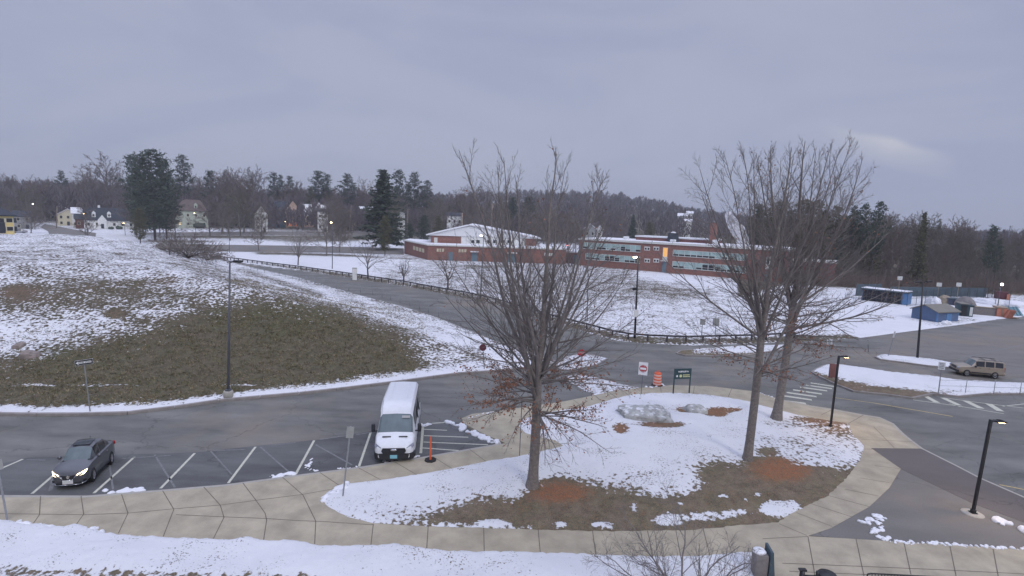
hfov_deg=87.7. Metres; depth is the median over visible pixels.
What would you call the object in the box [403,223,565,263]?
school gym
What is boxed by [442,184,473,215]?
bare tree
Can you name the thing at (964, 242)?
bare tree
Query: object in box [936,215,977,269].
bare tree
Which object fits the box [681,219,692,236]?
house
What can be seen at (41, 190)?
bare tree
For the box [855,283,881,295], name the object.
batting cage
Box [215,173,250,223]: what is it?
bare tree
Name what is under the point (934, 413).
line
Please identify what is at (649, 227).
evergreen tree
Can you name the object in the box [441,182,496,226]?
bare tree
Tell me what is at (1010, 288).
undergrowth
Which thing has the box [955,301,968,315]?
storage container
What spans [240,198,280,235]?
bare tree
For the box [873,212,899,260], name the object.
bare tree
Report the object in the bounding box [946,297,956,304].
equipment crate
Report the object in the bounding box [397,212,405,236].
house
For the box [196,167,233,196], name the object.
bare tree
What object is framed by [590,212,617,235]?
bare tree
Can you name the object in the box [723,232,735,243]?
bare tree
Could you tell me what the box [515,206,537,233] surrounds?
bare tree
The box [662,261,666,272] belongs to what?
door
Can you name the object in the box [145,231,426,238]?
street
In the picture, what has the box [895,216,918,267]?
bare tree
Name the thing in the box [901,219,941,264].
bare tree
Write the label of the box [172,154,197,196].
pine tree
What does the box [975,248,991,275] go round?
bare tree
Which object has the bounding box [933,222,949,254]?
bare tree
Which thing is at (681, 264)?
window
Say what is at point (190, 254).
bare bush
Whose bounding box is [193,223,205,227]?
hedge shrub
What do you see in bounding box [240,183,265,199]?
bare tree
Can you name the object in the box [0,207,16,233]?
house
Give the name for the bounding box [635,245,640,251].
window
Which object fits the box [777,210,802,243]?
evergreen tree
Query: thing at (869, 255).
evergreen tree
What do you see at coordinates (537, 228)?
bare tree
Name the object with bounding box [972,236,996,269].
bare tree
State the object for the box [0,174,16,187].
bare tree
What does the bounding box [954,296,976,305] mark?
salt dome
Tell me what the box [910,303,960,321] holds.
shed
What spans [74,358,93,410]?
road sign
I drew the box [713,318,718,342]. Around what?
road sign
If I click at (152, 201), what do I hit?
evergreen tree
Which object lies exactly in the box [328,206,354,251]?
bare tree
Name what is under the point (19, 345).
boulder
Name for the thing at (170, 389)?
grass tufts
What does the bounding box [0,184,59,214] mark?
bare tree
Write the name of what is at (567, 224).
bare tree
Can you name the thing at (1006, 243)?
bare tree
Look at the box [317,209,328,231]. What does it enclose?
house
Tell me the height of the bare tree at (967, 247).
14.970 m
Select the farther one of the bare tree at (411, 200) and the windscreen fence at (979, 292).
the bare tree at (411, 200)
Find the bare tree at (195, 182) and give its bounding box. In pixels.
[180,170,205,197]
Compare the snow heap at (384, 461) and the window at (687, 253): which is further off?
the window at (687, 253)
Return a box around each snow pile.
[925,296,941,303]
[974,298,1003,305]
[1003,300,1023,307]
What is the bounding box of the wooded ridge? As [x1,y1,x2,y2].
[0,178,1023,251]
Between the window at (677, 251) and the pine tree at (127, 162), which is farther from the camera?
the pine tree at (127, 162)
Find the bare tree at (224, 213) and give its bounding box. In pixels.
[213,204,239,240]
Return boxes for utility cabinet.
[352,268,356,280]
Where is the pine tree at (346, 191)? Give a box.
[334,173,358,207]
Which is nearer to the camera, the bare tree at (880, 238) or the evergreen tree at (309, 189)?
the bare tree at (880, 238)
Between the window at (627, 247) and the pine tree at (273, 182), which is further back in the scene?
the pine tree at (273, 182)
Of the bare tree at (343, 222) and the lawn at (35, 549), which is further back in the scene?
the bare tree at (343, 222)
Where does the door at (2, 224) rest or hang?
in the house at (7, 222)
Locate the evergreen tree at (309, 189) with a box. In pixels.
[305,186,315,203]
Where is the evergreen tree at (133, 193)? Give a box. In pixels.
[120,156,155,232]
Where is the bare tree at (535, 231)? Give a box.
[525,203,561,244]
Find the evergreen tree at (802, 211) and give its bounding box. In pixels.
[788,199,812,253]
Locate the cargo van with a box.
[371,381,420,459]
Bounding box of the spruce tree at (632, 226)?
[628,215,637,238]
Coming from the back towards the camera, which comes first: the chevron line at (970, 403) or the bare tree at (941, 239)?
the bare tree at (941, 239)
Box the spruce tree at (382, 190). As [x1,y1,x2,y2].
[354,169,409,249]
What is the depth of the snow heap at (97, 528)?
20.00 m
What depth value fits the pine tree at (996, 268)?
117.52 m
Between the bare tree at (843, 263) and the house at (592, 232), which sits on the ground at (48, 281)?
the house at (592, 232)
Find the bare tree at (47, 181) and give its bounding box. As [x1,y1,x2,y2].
[39,176,53,184]
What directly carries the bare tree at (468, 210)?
on the ground at (48, 281)
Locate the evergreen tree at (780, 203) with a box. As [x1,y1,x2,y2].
[766,200,793,243]
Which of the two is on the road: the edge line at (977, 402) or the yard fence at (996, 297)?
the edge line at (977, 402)
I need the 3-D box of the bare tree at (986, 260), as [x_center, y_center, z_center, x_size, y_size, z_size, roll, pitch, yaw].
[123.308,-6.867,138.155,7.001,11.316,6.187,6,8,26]
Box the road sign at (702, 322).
[700,319,704,338]
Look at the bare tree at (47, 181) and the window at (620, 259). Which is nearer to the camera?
the window at (620, 259)
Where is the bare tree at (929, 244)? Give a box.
[907,238,944,273]
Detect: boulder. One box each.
[11,342,25,348]
[19,349,42,359]
[618,404,673,422]
[682,404,707,413]
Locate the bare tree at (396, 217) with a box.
[387,206,405,235]
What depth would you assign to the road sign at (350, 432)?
22.64 m
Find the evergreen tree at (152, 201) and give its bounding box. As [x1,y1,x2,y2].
[119,149,179,239]
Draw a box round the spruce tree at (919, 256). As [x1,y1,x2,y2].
[904,212,928,284]
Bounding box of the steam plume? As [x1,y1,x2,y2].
[725,212,748,243]
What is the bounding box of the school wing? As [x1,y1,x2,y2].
[578,221,793,282]
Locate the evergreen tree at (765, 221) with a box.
[756,207,786,244]
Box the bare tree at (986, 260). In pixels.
[970,240,1001,277]
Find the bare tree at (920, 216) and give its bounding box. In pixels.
[904,212,935,255]
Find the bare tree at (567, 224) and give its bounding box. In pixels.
[552,208,589,249]
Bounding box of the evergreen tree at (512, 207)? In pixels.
[502,197,521,227]
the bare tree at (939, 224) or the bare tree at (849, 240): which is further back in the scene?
the bare tree at (939, 224)
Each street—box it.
[41,224,95,236]
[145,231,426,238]
[154,243,403,254]
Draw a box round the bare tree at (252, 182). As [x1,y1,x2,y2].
[230,164,279,223]
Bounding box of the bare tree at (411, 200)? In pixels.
[401,187,422,209]
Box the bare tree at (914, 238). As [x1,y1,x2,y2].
[897,220,932,262]
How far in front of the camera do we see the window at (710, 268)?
128.81 m
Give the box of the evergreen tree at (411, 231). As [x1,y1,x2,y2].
[403,223,415,238]
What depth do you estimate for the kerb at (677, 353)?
50.82 m
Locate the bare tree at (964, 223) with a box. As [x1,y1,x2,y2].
[938,216,989,271]
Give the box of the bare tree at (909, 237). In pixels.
[885,224,928,270]
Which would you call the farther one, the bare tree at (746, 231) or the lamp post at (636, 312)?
the bare tree at (746, 231)
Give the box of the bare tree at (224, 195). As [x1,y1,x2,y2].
[202,183,252,233]
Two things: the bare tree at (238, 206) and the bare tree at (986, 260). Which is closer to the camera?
the bare tree at (986, 260)
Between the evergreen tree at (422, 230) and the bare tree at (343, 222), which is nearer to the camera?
the evergreen tree at (422, 230)
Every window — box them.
[5,218,16,222]
[5,226,16,230]
[606,243,610,249]
[614,255,619,261]
[619,255,624,261]
[620,244,624,250]
[624,256,629,262]
[625,245,629,251]
[629,256,634,262]
[630,245,635,251]
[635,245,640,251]
[662,247,667,259]
[672,261,677,267]
[673,250,678,255]
[678,250,684,256]
[678,261,683,268]
[684,250,690,256]
[684,262,689,268]
[690,251,696,257]
[690,262,695,269]
[696,251,702,257]
[696,263,701,269]
[702,252,708,257]
[702,263,707,270]
[708,252,714,258]
[708,264,713,270]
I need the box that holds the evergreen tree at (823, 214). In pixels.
[793,200,837,254]
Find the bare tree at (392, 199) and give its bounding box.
[368,186,402,223]
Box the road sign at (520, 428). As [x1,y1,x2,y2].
[519,396,522,455]
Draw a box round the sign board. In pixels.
[828,364,836,379]
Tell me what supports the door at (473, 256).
in the school gym
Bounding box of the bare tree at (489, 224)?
[480,208,499,228]
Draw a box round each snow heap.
[16,519,54,525]
[83,526,104,532]
[102,487,145,493]
[269,471,295,477]
[304,458,318,471]
[320,481,349,502]
[382,455,419,462]
[444,420,500,443]
[857,513,891,540]
[885,537,1023,549]
[938,320,951,324]
[991,516,1013,525]
[1017,525,1023,533]
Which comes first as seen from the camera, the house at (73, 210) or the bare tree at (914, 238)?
the bare tree at (914, 238)
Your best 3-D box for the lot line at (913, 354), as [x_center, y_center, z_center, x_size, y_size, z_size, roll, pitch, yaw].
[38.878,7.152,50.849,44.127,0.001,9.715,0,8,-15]
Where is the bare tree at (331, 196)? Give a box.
[311,186,348,225]
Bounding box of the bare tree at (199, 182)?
[188,174,214,198]
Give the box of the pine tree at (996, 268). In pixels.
[991,238,1004,288]
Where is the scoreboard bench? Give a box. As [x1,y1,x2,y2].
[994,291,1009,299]
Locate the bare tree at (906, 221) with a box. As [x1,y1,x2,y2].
[889,216,914,273]
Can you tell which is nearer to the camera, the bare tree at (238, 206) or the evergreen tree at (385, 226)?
the evergreen tree at (385, 226)
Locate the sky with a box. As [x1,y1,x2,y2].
[0,0,1023,232]
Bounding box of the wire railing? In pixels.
[939,379,1021,393]
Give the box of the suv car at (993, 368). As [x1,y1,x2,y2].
[949,357,1005,378]
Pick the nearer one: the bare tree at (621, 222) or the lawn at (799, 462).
the lawn at (799, 462)
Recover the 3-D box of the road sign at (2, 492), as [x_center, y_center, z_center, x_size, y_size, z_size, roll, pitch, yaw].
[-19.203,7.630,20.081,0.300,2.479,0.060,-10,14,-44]
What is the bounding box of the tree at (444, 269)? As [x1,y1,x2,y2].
[426,242,465,287]
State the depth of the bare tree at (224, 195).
245.02 m
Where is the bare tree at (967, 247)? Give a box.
[941,228,980,271]
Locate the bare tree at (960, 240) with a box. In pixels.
[945,226,973,275]
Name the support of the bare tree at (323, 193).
on the ground at (48, 281)
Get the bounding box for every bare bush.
[144,227,194,254]
[149,229,231,264]
[195,238,235,261]
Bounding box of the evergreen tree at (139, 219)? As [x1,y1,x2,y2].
[129,208,148,242]
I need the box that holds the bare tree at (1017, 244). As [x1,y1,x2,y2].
[1009,228,1023,272]
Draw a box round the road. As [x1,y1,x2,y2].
[0,256,1023,537]
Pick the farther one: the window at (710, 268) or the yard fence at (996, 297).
the window at (710, 268)
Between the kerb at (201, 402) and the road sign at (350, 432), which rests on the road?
the kerb at (201, 402)
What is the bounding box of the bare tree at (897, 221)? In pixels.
[888,211,911,246]
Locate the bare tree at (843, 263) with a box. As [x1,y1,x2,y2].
[835,249,857,284]
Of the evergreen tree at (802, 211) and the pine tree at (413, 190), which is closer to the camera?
the evergreen tree at (802, 211)
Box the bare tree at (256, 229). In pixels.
[243,219,265,250]
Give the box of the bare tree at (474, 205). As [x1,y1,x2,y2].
[451,198,490,229]
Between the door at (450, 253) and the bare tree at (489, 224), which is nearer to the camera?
the door at (450, 253)
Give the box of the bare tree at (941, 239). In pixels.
[928,226,953,272]
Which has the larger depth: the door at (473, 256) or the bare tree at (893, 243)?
the door at (473, 256)
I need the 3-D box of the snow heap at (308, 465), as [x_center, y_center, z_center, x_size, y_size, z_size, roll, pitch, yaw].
[-9.874,8.669,26.064,0.555,0.087,1.557,-2,9,-30]
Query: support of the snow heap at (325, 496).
on the lawn at (799, 462)
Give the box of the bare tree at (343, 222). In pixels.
[327,208,354,240]
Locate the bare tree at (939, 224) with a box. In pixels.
[907,213,956,264]
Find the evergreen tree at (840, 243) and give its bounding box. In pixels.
[831,238,849,273]
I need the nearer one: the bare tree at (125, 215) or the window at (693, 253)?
the window at (693, 253)
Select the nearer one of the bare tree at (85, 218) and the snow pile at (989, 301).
the snow pile at (989, 301)
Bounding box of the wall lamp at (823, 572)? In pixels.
[798,568,836,575]
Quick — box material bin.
[992,305,1008,316]
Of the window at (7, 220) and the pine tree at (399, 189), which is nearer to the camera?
the window at (7, 220)
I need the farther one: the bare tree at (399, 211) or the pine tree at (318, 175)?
the pine tree at (318, 175)
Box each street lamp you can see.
[829,355,849,426]
[960,419,1006,518]
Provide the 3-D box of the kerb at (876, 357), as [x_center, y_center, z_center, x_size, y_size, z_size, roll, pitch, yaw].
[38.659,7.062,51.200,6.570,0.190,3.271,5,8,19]
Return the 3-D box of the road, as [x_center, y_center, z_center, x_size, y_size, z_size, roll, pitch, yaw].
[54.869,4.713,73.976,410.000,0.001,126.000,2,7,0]
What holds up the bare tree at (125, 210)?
on the ground at (48, 281)
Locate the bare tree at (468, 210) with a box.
[455,204,480,228]
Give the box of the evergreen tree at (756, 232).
[744,203,770,244]
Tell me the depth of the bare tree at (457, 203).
325.92 m
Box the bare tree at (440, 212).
[428,197,458,231]
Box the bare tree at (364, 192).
[348,176,376,206]
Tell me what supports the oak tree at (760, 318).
on the lawn at (799, 462)
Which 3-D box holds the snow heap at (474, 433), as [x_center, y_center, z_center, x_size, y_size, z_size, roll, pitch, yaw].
[-2.316,8.309,30.745,0.937,0.320,4.570,-5,10,-44]
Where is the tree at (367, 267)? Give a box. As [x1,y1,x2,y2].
[341,235,394,274]
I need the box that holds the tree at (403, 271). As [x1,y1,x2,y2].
[391,258,416,280]
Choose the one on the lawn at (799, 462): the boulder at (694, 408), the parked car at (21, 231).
the boulder at (694, 408)
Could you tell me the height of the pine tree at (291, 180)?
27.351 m
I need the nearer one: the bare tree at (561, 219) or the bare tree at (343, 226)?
the bare tree at (343, 226)
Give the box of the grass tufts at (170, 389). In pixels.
[0,279,442,406]
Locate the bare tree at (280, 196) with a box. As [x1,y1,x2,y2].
[273,182,296,199]
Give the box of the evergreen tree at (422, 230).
[415,215,430,239]
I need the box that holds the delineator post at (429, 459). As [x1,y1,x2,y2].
[425,436,435,462]
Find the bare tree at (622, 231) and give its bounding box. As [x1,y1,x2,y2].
[616,225,629,237]
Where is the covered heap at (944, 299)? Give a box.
[938,295,949,303]
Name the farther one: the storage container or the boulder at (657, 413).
the storage container
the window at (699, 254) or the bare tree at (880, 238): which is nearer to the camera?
the window at (699, 254)
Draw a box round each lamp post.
[223,260,242,397]
[330,221,332,268]
[480,234,483,296]
[587,232,588,319]
[632,255,638,337]
[914,281,931,357]
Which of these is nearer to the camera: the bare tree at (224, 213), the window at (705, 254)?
the window at (705, 254)
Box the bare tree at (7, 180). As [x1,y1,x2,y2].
[0,172,26,208]
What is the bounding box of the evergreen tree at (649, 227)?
[642,222,655,235]
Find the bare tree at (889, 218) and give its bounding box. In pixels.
[877,213,902,273]
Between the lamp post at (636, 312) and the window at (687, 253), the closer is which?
the lamp post at (636, 312)
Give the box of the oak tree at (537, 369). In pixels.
[429,138,651,489]
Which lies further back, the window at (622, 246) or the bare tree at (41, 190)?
the bare tree at (41, 190)
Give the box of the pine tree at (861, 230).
[854,202,873,272]
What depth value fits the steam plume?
140.96 m
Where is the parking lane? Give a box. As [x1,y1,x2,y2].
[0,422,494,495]
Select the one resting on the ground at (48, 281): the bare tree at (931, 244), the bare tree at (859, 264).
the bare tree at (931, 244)
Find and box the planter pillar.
[750,542,774,575]
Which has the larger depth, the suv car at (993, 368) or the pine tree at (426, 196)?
the pine tree at (426, 196)
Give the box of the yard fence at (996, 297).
[906,286,1010,306]
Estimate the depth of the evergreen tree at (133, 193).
211.00 m
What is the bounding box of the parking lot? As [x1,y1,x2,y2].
[875,323,1023,379]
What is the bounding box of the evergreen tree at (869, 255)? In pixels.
[855,237,886,277]
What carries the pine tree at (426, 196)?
on the ground at (48, 281)
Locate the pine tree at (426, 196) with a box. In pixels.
[420,180,435,211]
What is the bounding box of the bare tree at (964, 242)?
[943,221,982,271]
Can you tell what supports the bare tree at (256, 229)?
on the ground at (48, 281)
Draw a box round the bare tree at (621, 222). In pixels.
[613,214,629,235]
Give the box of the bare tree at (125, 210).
[107,188,156,217]
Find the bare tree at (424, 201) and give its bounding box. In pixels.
[413,183,434,211]
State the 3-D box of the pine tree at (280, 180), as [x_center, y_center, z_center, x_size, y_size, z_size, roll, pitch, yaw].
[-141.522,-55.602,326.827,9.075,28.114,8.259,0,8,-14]
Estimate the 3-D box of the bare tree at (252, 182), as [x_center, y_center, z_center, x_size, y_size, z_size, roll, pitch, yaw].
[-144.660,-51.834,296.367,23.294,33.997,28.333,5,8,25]
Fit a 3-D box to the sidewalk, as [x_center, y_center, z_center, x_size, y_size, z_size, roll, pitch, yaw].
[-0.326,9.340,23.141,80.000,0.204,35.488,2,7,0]
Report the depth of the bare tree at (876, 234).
142.03 m
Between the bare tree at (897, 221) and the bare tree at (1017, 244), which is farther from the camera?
the bare tree at (897, 221)
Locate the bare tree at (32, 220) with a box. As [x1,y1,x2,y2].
[18,206,47,232]
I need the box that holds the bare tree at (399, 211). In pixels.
[380,196,414,229]
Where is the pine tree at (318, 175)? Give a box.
[307,170,331,202]
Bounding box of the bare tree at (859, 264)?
[847,248,874,280]
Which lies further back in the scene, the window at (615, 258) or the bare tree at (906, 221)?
the bare tree at (906, 221)
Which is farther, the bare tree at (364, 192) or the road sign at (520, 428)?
the bare tree at (364, 192)
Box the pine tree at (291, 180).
[283,176,296,195]
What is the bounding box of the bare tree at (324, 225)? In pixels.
[302,194,345,255]
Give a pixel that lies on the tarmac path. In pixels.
(939, 472)
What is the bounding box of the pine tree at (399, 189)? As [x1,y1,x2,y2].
[391,169,410,206]
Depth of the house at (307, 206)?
295.30 m
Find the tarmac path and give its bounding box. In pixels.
[872,448,1023,521]
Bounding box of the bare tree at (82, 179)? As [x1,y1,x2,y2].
[60,169,101,201]
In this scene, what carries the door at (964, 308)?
in the storage container
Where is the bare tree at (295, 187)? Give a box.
[287,181,304,197]
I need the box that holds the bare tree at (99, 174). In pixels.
[64,151,130,206]
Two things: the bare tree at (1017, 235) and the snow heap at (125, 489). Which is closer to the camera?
the snow heap at (125, 489)
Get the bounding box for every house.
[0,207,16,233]
[12,210,31,228]
[57,209,71,225]
[70,207,81,226]
[74,214,83,228]
[82,205,133,228]
[176,199,207,227]
[254,205,267,231]
[266,201,288,227]
[285,200,300,227]
[304,203,325,226]
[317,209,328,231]
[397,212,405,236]
[446,212,461,230]
[585,224,594,237]
[677,213,688,226]
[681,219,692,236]
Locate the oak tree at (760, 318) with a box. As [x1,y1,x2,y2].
[641,142,858,461]
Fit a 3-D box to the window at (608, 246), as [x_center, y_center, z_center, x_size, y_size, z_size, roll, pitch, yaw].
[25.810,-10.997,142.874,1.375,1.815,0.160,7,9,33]
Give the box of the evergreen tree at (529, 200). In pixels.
[519,196,537,221]
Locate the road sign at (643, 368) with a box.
[638,362,647,393]
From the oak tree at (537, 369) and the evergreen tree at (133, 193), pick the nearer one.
the oak tree at (537, 369)
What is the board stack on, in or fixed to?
on the ground at (48, 281)
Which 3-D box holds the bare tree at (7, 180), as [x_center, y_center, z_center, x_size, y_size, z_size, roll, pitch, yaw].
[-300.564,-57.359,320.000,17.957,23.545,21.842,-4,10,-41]
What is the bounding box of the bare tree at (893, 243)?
[864,226,913,275]
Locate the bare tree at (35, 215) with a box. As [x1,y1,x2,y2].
[22,204,47,228]
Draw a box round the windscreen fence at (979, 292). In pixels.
[890,287,986,296]
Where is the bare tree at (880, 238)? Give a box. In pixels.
[864,221,891,262]
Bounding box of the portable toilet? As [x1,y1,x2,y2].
[966,304,973,316]
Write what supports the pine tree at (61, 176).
on the ground at (48, 281)
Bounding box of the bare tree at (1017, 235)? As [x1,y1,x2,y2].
[1002,229,1023,270]
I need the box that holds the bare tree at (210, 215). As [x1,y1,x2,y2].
[185,196,233,236]
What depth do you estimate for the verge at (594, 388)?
39.97 m
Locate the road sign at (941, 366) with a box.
[938,362,945,393]
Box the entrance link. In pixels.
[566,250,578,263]
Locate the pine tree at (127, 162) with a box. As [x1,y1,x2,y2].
[114,153,142,230]
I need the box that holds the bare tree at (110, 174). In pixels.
[95,170,125,193]
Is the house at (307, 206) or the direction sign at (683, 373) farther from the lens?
the house at (307, 206)
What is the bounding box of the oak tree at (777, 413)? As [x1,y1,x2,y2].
[707,130,927,420]
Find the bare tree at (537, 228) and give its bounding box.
[521,216,550,239]
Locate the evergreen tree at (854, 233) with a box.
[842,213,866,251]
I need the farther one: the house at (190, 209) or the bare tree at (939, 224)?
the house at (190, 209)
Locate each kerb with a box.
[0,342,555,415]
[556,354,607,370]
[676,345,782,356]
[811,365,1023,398]
[875,354,949,368]
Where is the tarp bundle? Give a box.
[1011,306,1023,315]
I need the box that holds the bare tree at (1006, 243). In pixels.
[986,236,1018,272]
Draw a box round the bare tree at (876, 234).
[860,217,895,256]
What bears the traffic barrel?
on the sidewalk
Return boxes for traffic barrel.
[651,370,662,386]
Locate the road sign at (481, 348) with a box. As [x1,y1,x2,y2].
[479,344,485,368]
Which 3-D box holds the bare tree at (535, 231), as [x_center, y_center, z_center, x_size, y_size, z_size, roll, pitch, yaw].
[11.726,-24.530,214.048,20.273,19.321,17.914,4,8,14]
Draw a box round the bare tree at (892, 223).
[874,215,909,270]
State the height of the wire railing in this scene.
1.050 m
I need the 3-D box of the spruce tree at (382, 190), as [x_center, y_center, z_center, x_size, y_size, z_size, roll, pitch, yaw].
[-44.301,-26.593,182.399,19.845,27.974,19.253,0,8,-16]
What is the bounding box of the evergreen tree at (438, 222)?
[431,216,444,232]
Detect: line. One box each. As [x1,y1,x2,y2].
[4,427,423,493]
[27,432,370,490]
[423,422,487,450]
[690,344,1023,376]
[840,398,1023,489]
[916,398,1020,413]
[926,396,1002,410]
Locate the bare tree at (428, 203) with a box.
[416,194,455,228]
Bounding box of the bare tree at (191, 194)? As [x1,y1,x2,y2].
[172,176,195,196]
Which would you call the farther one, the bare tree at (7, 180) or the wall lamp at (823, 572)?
the bare tree at (7, 180)
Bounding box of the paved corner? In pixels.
[810,469,1023,548]
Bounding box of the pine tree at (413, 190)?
[405,171,426,209]
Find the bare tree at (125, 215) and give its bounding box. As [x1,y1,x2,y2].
[111,197,146,227]
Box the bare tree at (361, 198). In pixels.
[354,191,368,205]
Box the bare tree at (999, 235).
[976,232,1010,273]
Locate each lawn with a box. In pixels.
[0,519,752,575]
[321,393,863,531]
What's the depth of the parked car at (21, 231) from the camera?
207.41 m
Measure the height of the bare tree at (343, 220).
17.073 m
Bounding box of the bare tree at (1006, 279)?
[996,272,1010,288]
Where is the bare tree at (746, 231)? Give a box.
[732,213,755,244]
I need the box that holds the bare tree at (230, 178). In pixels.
[217,166,253,201]
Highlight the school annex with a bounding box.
[791,258,837,284]
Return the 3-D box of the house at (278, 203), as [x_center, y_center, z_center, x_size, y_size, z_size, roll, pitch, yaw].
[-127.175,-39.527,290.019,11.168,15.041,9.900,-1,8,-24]
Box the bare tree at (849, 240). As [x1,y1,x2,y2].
[843,232,863,270]
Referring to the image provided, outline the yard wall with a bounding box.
[973,306,996,315]
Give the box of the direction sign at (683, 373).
[672,368,691,393]
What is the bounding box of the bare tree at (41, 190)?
[10,175,56,221]
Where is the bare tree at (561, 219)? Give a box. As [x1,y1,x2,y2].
[551,213,566,242]
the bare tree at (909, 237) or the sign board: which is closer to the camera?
the sign board
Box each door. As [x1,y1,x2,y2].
[0,222,5,232]
[448,252,452,260]
[471,253,476,260]
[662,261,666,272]
[946,314,951,320]
[961,305,967,315]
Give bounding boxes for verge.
[557,354,605,368]
[568,374,638,392]
[678,345,782,354]
[813,364,1023,396]
[877,354,950,366]
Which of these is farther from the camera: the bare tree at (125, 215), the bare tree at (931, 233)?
the bare tree at (125, 215)
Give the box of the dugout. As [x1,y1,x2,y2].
[860,286,913,304]
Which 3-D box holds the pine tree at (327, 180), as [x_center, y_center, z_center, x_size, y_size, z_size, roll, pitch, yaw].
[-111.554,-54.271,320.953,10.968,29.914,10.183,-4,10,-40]
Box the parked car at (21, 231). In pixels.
[14,229,27,232]
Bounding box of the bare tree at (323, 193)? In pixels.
[303,190,335,204]
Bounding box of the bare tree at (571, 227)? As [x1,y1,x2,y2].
[562,215,581,243]
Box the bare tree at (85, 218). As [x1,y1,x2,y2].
[73,200,100,235]
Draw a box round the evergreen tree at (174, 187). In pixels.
[141,156,188,238]
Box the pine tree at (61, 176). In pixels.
[52,170,68,186]
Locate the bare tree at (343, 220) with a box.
[321,203,358,240]
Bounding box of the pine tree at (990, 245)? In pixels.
[978,223,1003,286]
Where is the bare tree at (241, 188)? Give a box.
[223,175,274,232]
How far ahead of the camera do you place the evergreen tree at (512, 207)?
295.94 m
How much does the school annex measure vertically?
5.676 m
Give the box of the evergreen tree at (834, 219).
[816,205,852,250]
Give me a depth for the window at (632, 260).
139.55 m
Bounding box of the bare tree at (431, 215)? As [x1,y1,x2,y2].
[411,205,447,236]
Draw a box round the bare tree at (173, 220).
[163,209,194,236]
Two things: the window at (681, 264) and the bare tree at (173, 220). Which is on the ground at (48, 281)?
the bare tree at (173, 220)
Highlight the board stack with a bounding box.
[1004,309,1018,318]
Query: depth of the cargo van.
27.31 m
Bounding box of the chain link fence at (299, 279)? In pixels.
[250,263,517,347]
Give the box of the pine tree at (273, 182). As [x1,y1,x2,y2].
[266,171,280,198]
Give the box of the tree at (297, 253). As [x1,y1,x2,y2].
[285,226,323,264]
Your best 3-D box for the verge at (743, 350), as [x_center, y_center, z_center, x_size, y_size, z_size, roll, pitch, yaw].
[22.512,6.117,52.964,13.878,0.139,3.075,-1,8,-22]
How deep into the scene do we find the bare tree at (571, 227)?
278.52 m
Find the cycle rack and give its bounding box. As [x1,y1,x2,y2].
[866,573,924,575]
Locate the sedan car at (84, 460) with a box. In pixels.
[52,436,114,485]
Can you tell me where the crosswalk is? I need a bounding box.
[784,383,833,403]
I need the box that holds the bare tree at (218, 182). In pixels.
[193,171,236,211]
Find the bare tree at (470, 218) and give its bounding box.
[465,214,481,226]
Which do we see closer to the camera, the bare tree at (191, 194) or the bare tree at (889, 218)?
the bare tree at (889, 218)
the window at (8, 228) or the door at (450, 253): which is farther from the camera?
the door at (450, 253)
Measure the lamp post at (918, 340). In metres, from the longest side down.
7.589 x 1.560 x 0.300 m
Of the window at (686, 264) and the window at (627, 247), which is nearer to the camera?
the window at (686, 264)
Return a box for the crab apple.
[580,468,771,575]
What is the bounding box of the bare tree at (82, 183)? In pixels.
[72,173,98,190]
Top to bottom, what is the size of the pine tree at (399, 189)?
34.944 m
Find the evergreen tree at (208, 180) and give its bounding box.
[199,169,218,200]
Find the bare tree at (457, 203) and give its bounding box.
[444,196,467,215]
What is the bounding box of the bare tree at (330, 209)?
[316,198,351,235]
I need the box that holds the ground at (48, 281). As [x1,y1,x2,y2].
[0,201,1023,412]
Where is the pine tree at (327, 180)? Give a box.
[320,173,335,199]
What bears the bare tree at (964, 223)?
on the ground at (48, 281)
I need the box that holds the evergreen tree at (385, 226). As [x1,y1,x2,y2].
[374,215,394,255]
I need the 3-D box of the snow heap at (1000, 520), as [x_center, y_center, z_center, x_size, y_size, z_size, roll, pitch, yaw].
[20.954,9.980,22.864,0.648,0.323,0.644,1,8,-11]
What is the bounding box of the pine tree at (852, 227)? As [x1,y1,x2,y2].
[841,205,860,253]
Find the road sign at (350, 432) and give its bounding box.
[342,426,353,495]
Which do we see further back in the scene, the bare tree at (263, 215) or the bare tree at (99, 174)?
the bare tree at (99, 174)
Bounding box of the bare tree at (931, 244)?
[907,231,944,277]
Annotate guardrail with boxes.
[223,256,795,341]
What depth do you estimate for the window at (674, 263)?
133.44 m
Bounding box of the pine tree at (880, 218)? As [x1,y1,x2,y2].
[866,201,891,279]
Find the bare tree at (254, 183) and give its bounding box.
[237,171,264,197]
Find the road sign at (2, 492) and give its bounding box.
[0,459,8,519]
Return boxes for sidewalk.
[0,385,1023,575]
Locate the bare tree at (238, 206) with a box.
[212,191,257,235]
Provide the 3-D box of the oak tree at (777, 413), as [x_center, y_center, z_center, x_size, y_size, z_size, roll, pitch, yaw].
[18.455,-0.580,32.634,10.273,18.379,10.602,-5,10,-45]
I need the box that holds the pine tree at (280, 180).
[273,174,285,197]

